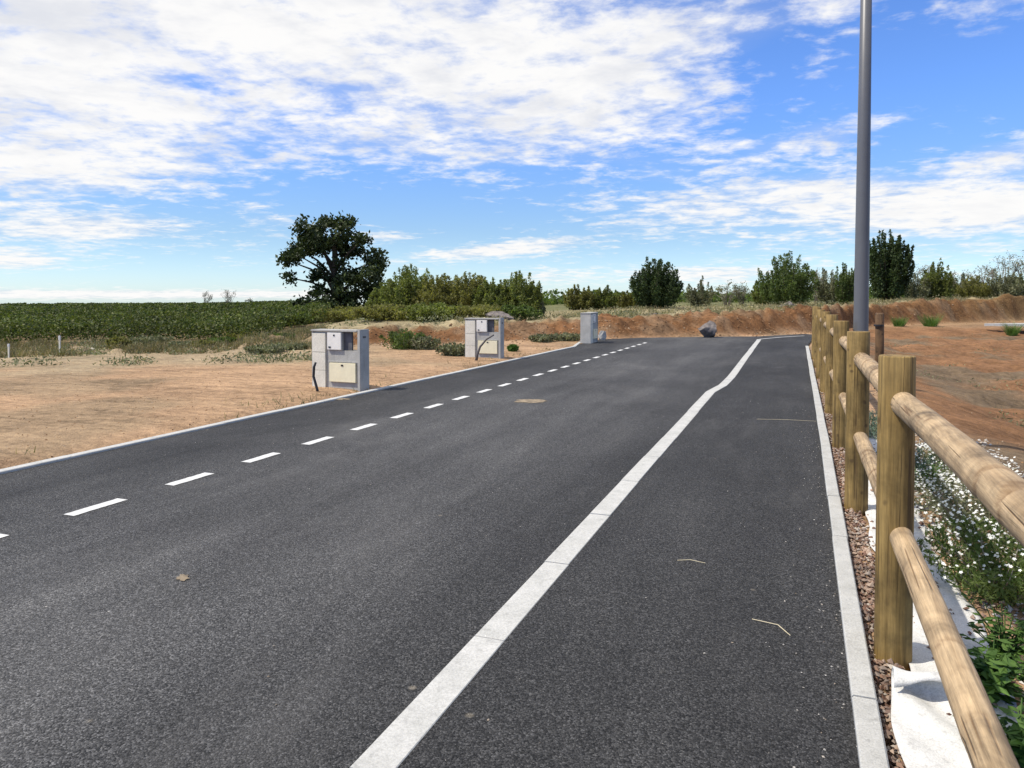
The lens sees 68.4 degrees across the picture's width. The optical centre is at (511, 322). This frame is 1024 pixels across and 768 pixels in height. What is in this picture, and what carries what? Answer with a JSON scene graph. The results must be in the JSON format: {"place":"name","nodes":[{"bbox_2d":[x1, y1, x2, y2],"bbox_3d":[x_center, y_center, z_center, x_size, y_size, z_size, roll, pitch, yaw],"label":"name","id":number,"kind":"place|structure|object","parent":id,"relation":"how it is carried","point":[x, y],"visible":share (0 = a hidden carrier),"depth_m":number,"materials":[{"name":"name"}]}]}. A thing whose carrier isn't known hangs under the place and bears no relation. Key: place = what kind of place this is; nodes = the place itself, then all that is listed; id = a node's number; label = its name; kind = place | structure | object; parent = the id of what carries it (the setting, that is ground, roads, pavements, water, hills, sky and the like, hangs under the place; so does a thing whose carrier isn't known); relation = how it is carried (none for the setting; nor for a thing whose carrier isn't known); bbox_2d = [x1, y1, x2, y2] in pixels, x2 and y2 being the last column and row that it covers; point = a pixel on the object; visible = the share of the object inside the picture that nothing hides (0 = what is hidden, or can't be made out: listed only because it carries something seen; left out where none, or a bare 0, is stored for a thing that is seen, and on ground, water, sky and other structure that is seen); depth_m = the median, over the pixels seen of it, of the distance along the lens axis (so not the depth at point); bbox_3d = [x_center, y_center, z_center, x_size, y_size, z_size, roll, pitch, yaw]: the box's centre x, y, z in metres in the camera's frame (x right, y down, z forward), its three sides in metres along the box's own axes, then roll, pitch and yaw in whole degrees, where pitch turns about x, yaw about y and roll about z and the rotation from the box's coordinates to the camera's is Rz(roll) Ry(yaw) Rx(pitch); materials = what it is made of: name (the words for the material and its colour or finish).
{"place":"outdoors","nodes":[
{"label":"outdoors","id":0,"kind":"place"},
{"bbox_2d":[0,334,859,767],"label":"road","id":1,"kind":"structure","parent":0,"point":[314,576],"depth_m":4.00,"materials":[{"name":"grey asphalt"}]},
{"bbox_2d":[45,363,856,767],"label":"grit","id":2,"kind":"object","parent":1,"relation":"on","point":[645,597],"visible":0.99,"depth_m":3.71,"materials":[{"name":"grey gravel"}]},
{"bbox_2d":[350,339,760,767],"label":"road marking","id":3,"kind":"object","parent":1,"relation":"on","point":[398,739],"visible":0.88,"depth_m":3.37,"materials":[{"name":"paint"}]},
{"bbox_2d":[598,331,606,339],"bbox_3d":[3.145,0.450,26.050,0.255,0.375,0.366,2,3,45],"label":"boulder","id":4,"kind":"object","parent":1,"relation":"on","point":[602,335],"visible":0.91,"depth_m":25.95,"materials":[{"name":"stone"}]},
{"bbox_2d":[752,619,790,635],"bbox_3d":[1.188,1.375,3.425,0.043,0.008,0.207,-1,2,-34],"label":"dry straw","id":5,"kind":"object","parent":1,"relation":"on","point":[771,623],"visible":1,"depth_m":3.44,"materials":[{"name":"beige plant"}]},
{"bbox_2d":[0,293,1023,767],"bbox_3d":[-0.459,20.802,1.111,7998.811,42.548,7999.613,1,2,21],"label":"ground","id":6,"kind":"structure","parent":0,"point":[40,393],"depth_m":14.87,"materials":[{"name":"soil"}]},
{"bbox_2d":[7,344,9,357],"bbox_3d":[-13.043,0.772,19.539,0.052,0.460,0.038,1,2,21],"label":"marker stake","id":7,"kind":"object","parent":6,"relation":"on","point":[8,345],"visible":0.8,"depth_m":19.53,"materials":[{"name":"paint"}]},
{"bbox_2d":[58,336,60,354],"bbox_3d":[-11.899,0.646,19.835,0.052,0.620,0.038,1,2,21],"label":"marker stake","id":8,"kind":"object","parent":6,"relation":"on","point":[59,338],"visible":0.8,"depth_m":19.82,"materials":[{"name":"paint"}]},
{"bbox_2d":[104,336,131,348],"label":"weed bush","id":9,"kind":"object","parent":6,"relation":"on","point":[116,340],"visible":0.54,"depth_m":23.88,"materials":[{"name":"green plant"}]},
{"bbox_2d":[129,334,174,344],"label":"weed bush","id":10,"kind":"object","parent":6,"relation":"on","point":[151,337],"visible":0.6,"depth_m":25.75,"materials":[{"name":"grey plant"}]},
{"bbox_2d":[1,328,311,366],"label":"green scrub","id":11,"kind":"object","parent":6,"relation":"on","point":[260,356],"visible":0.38,"depth_m":17.37,"materials":[{"name":"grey plant"}]},
{"bbox_2d":[0,323,329,357],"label":"dry scrub","id":12,"kind":"object","parent":6,"relation":"on","point":[28,348],"visible":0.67,"depth_m":22.41,"materials":[{"name":"green plant"}]},
{"bbox_2d":[0,299,330,341],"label":"vineyard","id":13,"kind":"object","parent":6,"relation":"on","point":[72,319],"visible":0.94,"depth_m":33.27,"materials":[{"name":"green plant"}]},
{"bbox_2d":[167,340,190,346],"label":"weed bush","id":14,"kind":"object","parent":6,"relation":"on","point":[185,342],"visible":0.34,"depth_m":23.82,"materials":[{"name":"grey plant"}]},
{"bbox_2d":[190,339,217,346],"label":"weed bush","id":15,"kind":"object","parent":6,"relation":"on","point":[202,341],"visible":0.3,"depth_m":22.90,"materials":[{"name":"green plant"}]},
{"bbox_2d":[201,291,213,302],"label":"skyline tree","id":16,"kind":"object","parent":6,"relation":"on","point":[206,293],"visible":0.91,"depth_m":107.89,"materials":[{"name":"grey plant"}]},
{"bbox_2d":[207,336,236,342],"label":"weed bush","id":17,"kind":"object","parent":6,"relation":"on","point":[229,339],"visible":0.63,"depth_m":25.82,"materials":[{"name":"green plant"}]},
{"bbox_2d":[222,289,235,302],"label":"skyline tree","id":18,"kind":"object","parent":6,"relation":"on","point":[228,299],"visible":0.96,"depth_m":110.04,"materials":[{"name":"grey plant"}]},
{"bbox_2d":[226,331,261,341],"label":"weed bush","id":19,"kind":"object","parent":6,"relation":"on","point":[234,334],"visible":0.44,"depth_m":26.70,"materials":[{"name":"green plant"}]},
{"bbox_2d":[243,343,287,353],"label":"weed bush","id":20,"kind":"object","parent":6,"relation":"on","point":[264,349],"visible":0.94,"depth_m":19.42,"materials":[{"name":"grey plant"}]},
{"bbox_2d":[264,332,294,338],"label":"weed bush","id":21,"kind":"object","parent":6,"relation":"on","point":[278,333],"visible":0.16,"depth_m":24.03,"materials":[{"name":"green plant"}]},
{"bbox_2d":[0,341,579,473],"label":"kerb","id":22,"kind":"structure","parent":6,"relation":"on","point":[56,459],"depth_m":8.71,"materials":[{"name":"concrete"}]},
{"bbox_2d":[16,344,566,454],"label":"kerb weeds","id":23,"kind":"object","parent":6,"relation":"on","point":[317,394],"visible":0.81,"depth_m":10.81,"materials":[{"name":"green plant"}]},
{"bbox_2d":[276,342,308,349],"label":"weed bush","id":24,"kind":"object","parent":6,"relation":"on","point":[298,346],"visible":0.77,"depth_m":20.35,"materials":[{"name":"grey plant"}]},
{"bbox_2d":[284,308,325,324],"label":"bush","id":25,"kind":"object","parent":6,"relation":"on","point":[302,319],"visible":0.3,"depth_m":35.20,"materials":[{"name":"green plant"}]},
{"bbox_2d":[312,362,318,391],"bbox_3d":[-3.034,0.872,11.674,0.131,0.533,0.043,1,2,21],"label":"cable duct","id":26,"kind":"object","parent":6,"relation":"on","point":[314,378],"visible":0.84,"depth_m":11.66,"materials":[{"name":"black plastic"}]},
{"bbox_2d":[275,210,389,308],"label":"oak tree","id":27,"kind":"object","parent":6,"relation":"on","point":[313,239],"visible":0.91,"depth_m":54.15,"materials":[{"name":"green plant"}]},
{"bbox_2d":[310,303,361,321],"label":"bush","id":28,"kind":"object","parent":6,"relation":"on","point":[338,313],"visible":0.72,"depth_m":34.13,"materials":[{"name":"green plant"}]},
{"bbox_2d":[311,329,368,391],"bbox_3d":[-2.792,0.639,12.246,0.966,1.087,0.278,1,2,24],"label":"utility cabinet","id":29,"kind":"object","parent":6,"relation":"on","point":[339,360],"visible":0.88,"depth_m":12.11,"materials":[{"name":"concrete"}]},
{"bbox_2d":[366,286,386,308],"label":"tall shrub","id":30,"kind":"object","parent":6,"relation":"on","point":[374,298],"visible":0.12,"depth_m":39.45,"materials":[{"name":"green plant"}]},
{"bbox_2d":[349,302,409,321],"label":"bush","id":31,"kind":"object","parent":6,"relation":"on","point":[385,311],"visible":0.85,"depth_m":31.29,"materials":[{"name":"green plant"}]},
{"bbox_2d":[379,328,426,349],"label":"weed bush","id":32,"kind":"object","parent":6,"relation":"on","point":[396,340],"visible":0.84,"depth_m":20.67,"materials":[{"name":"green plant"}]},
{"bbox_2d":[378,264,434,305],"bbox_3d":[-5.162,-1.633,37.938,3.135,2.695,3.250,1,2,21],"label":"tall shrub","id":33,"kind":"object","parent":6,"relation":"on","point":[393,292],"visible":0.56,"depth_m":37.19,"materials":[{"name":"green plant"}]},
{"bbox_2d":[407,335,441,349],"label":"weed bush","id":34,"kind":"object","parent":6,"relation":"on","point":[421,343],"visible":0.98,"depth_m":20.49,"materials":[{"name":"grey plant"}]},
{"bbox_2d":[398,302,463,321],"bbox_3d":[-3.177,-0.473,31.024,2.864,0.841,3.313,-1,2,-31],"label":"bush","id":35,"kind":"object","parent":6,"relation":"on","point":[439,309],"visible":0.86,"depth_m":30.16,"materials":[{"name":"green plant"}]},
{"bbox_2d":[404,273,460,305],"bbox_3d":[-3.645,-1.368,37.065,2.671,2.215,2.826,-1,2,-37],"label":"tall shrub","id":36,"kind":"object","parent":6,"relation":"on","point":[430,293],"visible":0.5,"depth_m":36.25,"materials":[{"name":"green plant"}]},
{"bbox_2d":[435,341,464,355],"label":"weed bush","id":37,"kind":"object","parent":6,"relation":"on","point":[451,349],"visible":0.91,"depth_m":18.73,"materials":[{"name":"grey plant"}]},
{"bbox_2d":[441,271,491,305],"bbox_3d":[-2.235,-1.416,36.880,3.126,2.212,3.202,0,2,-10],"label":"tall shrub","id":38,"kind":"object","parent":6,"relation":"on","point":[464,290],"visible":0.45,"depth_m":36.13,"materials":[{"name":"green plant"}]},
{"bbox_2d":[444,302,504,319],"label":"bush","id":39,"kind":"object","parent":6,"relation":"on","point":[479,310],"visible":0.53,"depth_m":30.12,"materials":[{"name":"green plant"}]},
{"bbox_2d":[464,318,503,358],"bbox_3d":[-0.670,0.422,18.258,0.936,1.102,0.278,1,2,19],"label":"utility cabinet","id":40,"kind":"object","parent":6,"relation":"on","point":[478,331],"visible":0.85,"depth_m":18.14,"materials":[{"name":"concrete"}]},
{"bbox_2d":[475,334,493,360],"bbox_3d":[-0.637,0.600,17.379,0.484,0.681,0.069,1,2,15],"label":"cable duct","id":41,"kind":"object","parent":6,"relation":"on","point":[479,348],"visible":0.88,"depth_m":17.39,"materials":[{"name":"grey plastic"}]},
{"bbox_2d":[470,277,512,306],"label":"tall shrub","id":42,"kind":"object","parent":6,"relation":"on","point":[491,298],"visible":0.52,"depth_m":35.28,"materials":[{"name":"green plant"}]},
{"bbox_2d":[484,311,513,319],"bbox_3d":[-0.566,-0.165,29.943,1.295,0.610,0.666,2,3,42],"label":"stone","id":43,"kind":"object","parent":6,"relation":"on","point":[500,314],"visible":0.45,"depth_m":29.77,"materials":[{"name":"grey stone"}]},
{"bbox_2d":[506,344,519,351],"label":"weed bush","id":44,"kind":"object","parent":6,"relation":"on","point":[512,347],"visible":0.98,"depth_m":20.14,"materials":[{"name":"green plant"}]},
{"bbox_2d":[6,326,1023,505],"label":"soil stones","id":45,"kind":"object","parent":6,"relation":"on","point":[334,393],"visible":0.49,"depth_m":12.27,"materials":[{"name":"brown stone"}]},
{"bbox_2d":[491,304,543,320],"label":"bush","id":46,"kind":"object","parent":6,"relation":"on","point":[523,310],"visible":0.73,"depth_m":30.34,"materials":[{"name":"green plant"}]},
{"bbox_2d":[493,270,545,314],"bbox_3d":[0.267,-1.341,36.033,2.719,2.398,2.746,1,2,21],"label":"tall shrub","id":47,"kind":"object","parent":6,"relation":"on","point":[525,293],"visible":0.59,"depth_m":35.35,"materials":[{"name":"green plant"}]},
{"bbox_2d":[534,295,545,318],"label":"tall shrub","id":48,"kind":"object","parent":6,"relation":"on","point":[542,308],"visible":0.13,"depth_m":35.78,"materials":[{"name":"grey plant"}]},
{"bbox_2d":[528,333,556,342],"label":"weed bush","id":49,"kind":"object","parent":6,"relation":"on","point":[537,337],"visible":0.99,"depth_m":24.20,"materials":[{"name":"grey plant"}]},
{"bbox_2d":[548,332,579,340],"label":"weed bush","id":50,"kind":"object","parent":6,"relation":"on","point":[565,336],"visible":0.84,"depth_m":24.80,"materials":[{"name":"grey plant"}]},
{"bbox_2d":[563,284,594,309],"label":"shrub","id":51,"kind":"object","parent":6,"relation":"on","point":[574,299],"visible":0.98,"depth_m":45.47,"materials":[{"name":"green plant"}]},
{"bbox_2d":[580,312,597,342],"bbox_3d":[2.523,0.202,24.570,0.368,1.102,0.936,1,2,21],"label":"utility cabinet","id":52,"kind":"object","parent":6,"relation":"on","point":[588,327],"visible":0.87,"depth_m":24.18,"materials":[{"name":"concrete"}]},
{"bbox_2d":[592,285,618,309],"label":"shrub","id":53,"kind":"object","parent":6,"relation":"on","point":[604,298],"visible":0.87,"depth_m":45.44,"materials":[{"name":"green plant"}]},
{"bbox_2d":[616,290,640,308],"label":"shrub","id":54,"kind":"object","parent":6,"relation":"on","point":[624,301],"visible":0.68,"depth_m":44.56,"materials":[{"name":"green plant"}]},
{"bbox_2d":[628,257,683,308],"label":"round tree","id":55,"kind":"object","parent":6,"relation":"on","point":[656,286],"visible":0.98,"depth_m":42.30,"materials":[{"name":"green plant"}]},
{"bbox_2d":[312,293,1019,328],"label":"weeds","id":56,"kind":"object","parent":6,"relation":"on","point":[445,319],"visible":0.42,"depth_m":30.96,"materials":[{"name":"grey plant"}]},
{"bbox_2d":[685,275,714,306],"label":"shrub","id":57,"kind":"object","parent":6,"relation":"on","point":[694,298],"visible":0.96,"depth_m":45.72,"materials":[{"name":"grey plant"}]},
{"bbox_2d":[698,321,716,337],"bbox_3d":[7.158,0.252,27.713,0.680,0.668,0.582,0,2,-1],"label":"boulder","id":58,"kind":"object","parent":6,"relation":"on","point":[708,329],"visible":0.96,"depth_m":27.50,"materials":[{"name":"grey stone"}]},
{"bbox_2d":[713,279,742,306],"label":"bare shrub","id":59,"kind":"object","parent":6,"relation":"on","point":[721,290],"visible":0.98,"depth_m":49.90,"materials":[{"name":"grey plant"}]},
{"bbox_2d":[454,292,1022,325],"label":"dry grass","id":60,"kind":"structure","parent":6,"relation":"on","point":[717,309],"depth_m":36.90,"materials":[{"name":"beige plant"}]},
{"bbox_2d":[730,281,751,305],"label":"bare shrub","id":61,"kind":"object","parent":6,"relation":"on","point":[743,295],"visible":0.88,"depth_m":49.76,"materials":[{"name":"grey plant"}]},
{"bbox_2d":[750,276,771,304],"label":"shrub","id":62,"kind":"object","parent":6,"relation":"on","point":[755,297],"visible":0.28,"depth_m":44.84,"materials":[{"name":"green plant"}]},
{"bbox_2d":[542,285,990,305],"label":"wood","id":63,"kind":"object","parent":6,"relation":"on","point":[552,299],"visible":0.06,"depth_m":91.32,"materials":[{"name":"green plant"}]},
{"bbox_2d":[755,250,819,305],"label":"pointed bush","id":64,"kind":"object","parent":6,"relation":"on","point":[784,283],"visible":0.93,"depth_m":42.29,"materials":[{"name":"green plant"}]},
{"bbox_2d":[809,269,829,303],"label":"bare shrub","id":65,"kind":"object","parent":6,"relation":"on","point":[820,279],"visible":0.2,"depth_m":49.81,"materials":[{"name":"grey plant"}]},
{"bbox_2d":[813,268,837,304],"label":"shrub","id":66,"kind":"object","parent":6,"relation":"on","point":[826,290],"visible":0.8,"depth_m":45.56,"materials":[{"name":"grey plant"}]},
{"bbox_2d":[834,262,853,304],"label":"shrub","id":67,"kind":"object","parent":6,"relation":"on","point":[844,289],"visible":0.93,"depth_m":43.67,"materials":[{"name":"green plant"}]},
{"bbox_2d":[805,346,889,767],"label":"kerb","id":68,"kind":"structure","parent":6,"relation":"on","point":[871,747],"depth_m":3.31,"materials":[{"name":"concrete"}]},
{"bbox_2d":[843,0,873,450],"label":"street lamp","id":69,"kind":"object","parent":6,"relation":"on","point":[861,278],"visible":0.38,"depth_m":7.46,"materials":[{"name":"grey metal"}]},
{"bbox_2d":[869,410,876,438],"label":"flowering plant","id":70,"kind":"object","parent":6,"relation":"on","point":[872,425],"visible":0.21,"depth_m":8.24,"materials":[{"name":"green plant"}]},
{"bbox_2d":[874,313,883,388],"bbox_3d":[6.043,0.563,12.425,0.163,1.454,0.162,1,2,21],"label":"wooden stake","id":71,"kind":"object","parent":6,"relation":"on","point":[879,333],"visible":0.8,"depth_m":12.36,"materials":[{"name":"brown wood"}]},
{"bbox_2d":[869,229,914,300],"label":"dark tree","id":72,"kind":"object","parent":6,"relation":"on","point":[890,276],"visible":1,"depth_m":47.20,"materials":[{"name":"green plant"}]},
{"bbox_2d":[888,315,908,326],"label":"grass tuft","id":73,"kind":"object","parent":6,"relation":"on","point":[902,322],"visible":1,"depth_m":38.90,"materials":[{"name":"green plant"}]},
{"bbox_2d":[876,446,944,488],"bbox_3d":[3.288,1.187,6.295,0.718,0.347,0.616,-2,3,-37],"label":"flowering plant","id":74,"kind":"object","parent":6,"relation":"on","point":[918,450],"visible":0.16,"depth_m":6.11,"materials":[{"name":"white plant"}]},
{"bbox_2d":[811,306,1023,767],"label":"wooden fence","id":75,"kind":"object","parent":6,"relation":"on","point":[849,369],"visible":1,"depth_m":3.08,"materials":[{"name":"brown wood"}]},
{"bbox_2d":[904,272,931,298],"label":"shrub","id":76,"kind":"object","parent":6,"relation":"on","point":[914,290],"visible":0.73,"depth_m":49.53,"materials":[{"name":"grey plant"}]},
{"bbox_2d":[814,368,1023,767],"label":"gravel","id":77,"kind":"structure","parent":6,"relation":"on","point":[862,568],"depth_m":3.91,"materials":[{"name":"brown gravel"}]},
{"bbox_2d":[915,265,940,282],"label":"bare shrub","id":78,"kind":"object","parent":6,"relation":"on","point":[928,268],"visible":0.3,"depth_m":55.84,"materials":[{"name":"grey plant"}]},
{"bbox_2d":[916,313,943,326],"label":"grass tuft","id":79,"kind":"object","parent":6,"relation":"on","point":[930,322],"visible":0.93,"depth_m":38.86,"materials":[{"name":"green plant"}]},
{"bbox_2d":[915,462,947,491],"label":"leafy weed","id":80,"kind":"object","parent":6,"relation":"on","point":[933,470],"visible":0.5,"depth_m":5.86,"materials":[{"name":"green plant"}]},
{"bbox_2d":[919,257,956,298],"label":"shrub","id":81,"kind":"object","parent":6,"relation":"on","point":[943,286],"visible":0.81,"depth_m":49.55,"materials":[{"name":"green plant"}]},
{"bbox_2d":[865,433,1019,767],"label":"ground fabric","id":82,"kind":"object","parent":6,"relation":"on","point":[925,730],"visible":0.37,"depth_m":2.80,"materials":[{"name":"white fabric"}]},
{"bbox_2d":[967,638,1023,704],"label":"leafy weed","id":83,"kind":"object","parent":82,"relation":"on","point":[996,676],"visible":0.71,"depth_m":2.82,"materials":[{"name":"green plant"}]},
{"bbox_2d":[988,695,1023,767],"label":"leafy weed","id":84,"kind":"object","parent":82,"relation":"on","point":[1014,732],"visible":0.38,"depth_m":2.47,"materials":[{"name":"green plant"}]},
{"bbox_2d":[872,325,1023,425],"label":"soil weeds","id":85,"kind":"object","parent":6,"relation":"on","point":[979,384],"visible":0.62,"depth_m":16.04,"materials":[{"name":"grey plant"}]},
{"bbox_2d":[947,270,975,296],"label":"bare shrub","id":86,"kind":"object","parent":6,"relation":"on","point":[957,280],"visible":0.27,"depth_m":53.65,"materials":[{"name":"grey plant"}]},
{"bbox_2d":[915,435,1009,485],"bbox_3d":[3.629,1.142,6.315,0.970,0.407,1.259,1,2,21],"label":"flowering plant","id":87,"kind":"object","parent":6,"relation":"on","point":[923,453],"visible":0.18,"depth_m":6.25,"materials":[{"name":"grey plant"}]},
{"bbox_2d":[914,457,1021,536],"bbox_3d":[3.126,1.167,4.963,1.124,0.455,1.523,1,2,21],"label":"flowering plant","id":88,"kind":"object","parent":6,"relation":"on","point":[942,486],"visible":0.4,"depth_m":5.00,"materials":[{"name":"green plant"}]},
{"bbox_2d":[914,433,1023,694],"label":"flowers","id":89,"kind":"object","parent":6,"relation":"on","point":[1005,458],"visible":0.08,"depth_m":5.24,"materials":[{"name":"white plant"}]},
{"bbox_2d":[914,503,1023,611],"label":"flowering plant","id":90,"kind":"object","parent":6,"relation":"on","point":[988,573],"visible":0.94,"depth_m":3.86,"materials":[{"name":"green plant"}]},
{"bbox_2d":[953,275,992,298],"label":"shrub","id":91,"kind":"object","parent":6,"relation":"on","point":[973,288],"visible":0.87,"depth_m":50.63,"materials":[{"name":"green plant"}]},
{"bbox_2d":[962,263,1006,286],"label":"bare shrub","id":92,"kind":"object","parent":6,"relation":"on","point":[982,279],"visible":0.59,"depth_m":53.74,"materials":[{"name":"grey plant"}]},
{"bbox_2d":[960,592,1023,661],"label":"leafy weed","id":93,"kind":"object","parent":6,"relation":"on","point":[1015,650],"visible":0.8,"depth_m":3.14,"materials":[{"name":"green plant"}]},
{"bbox_2d":[984,323,1023,325],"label":"concrete edging","id":94,"kind":"object","parent":6,"relation":"on","point":[998,324],"visible":0.8,"depth_m":37.05,"materials":[{"name":"grey concrete"}]},
{"bbox_2d":[985,250,1023,285],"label":"bare shrub","id":95,"kind":"object","parent":6,"relation":"on","point":[1003,265],"visible":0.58,"depth_m":53.79,"materials":[{"name":"grey plant"}]},
{"bbox_2d":[986,270,1023,297],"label":"shrub","id":96,"kind":"object","parent":6,"relation":"on","point":[1011,286],"visible":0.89,"depth_m":49.46,"materials":[{"name":"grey plant"}]},
{"bbox_2d":[992,639,1023,702],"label":"leafy weed","id":97,"kind":"object","parent":6,"relation":"on","point":[1020,677],"visible":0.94,"depth_m":2.77,"materials":[{"name":"green plant"}]},
{"bbox_2d":[999,321,1023,335],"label":"grass tuft","id":98,"kind":"object","parent":6,"relation":"on","point":[1009,331],"visible":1,"depth_m":35.92,"materials":[{"name":"green plant"}]},
{"bbox_2d":[1001,250,1023,277],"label":"bare shrub","id":99,"kind":"object","parent":6,"relation":"on","point":[1017,264],"visible":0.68,"depth_m":53.85,"materials":[{"name":"grey plant"}]},
{"bbox_2d":[0,0,1023,303],"label":"sky","id":100,"kind":"structure","parent":0,"point":[163,151],"materials":[{"name":"blue"}]},
{"bbox_2d":[353,296,1023,347],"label":"soil clods","id":101,"kind":"object","parent":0,"point":[527,339],"visible":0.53,"depth_m":29.30,"materials":[{"name":"brown soil"}]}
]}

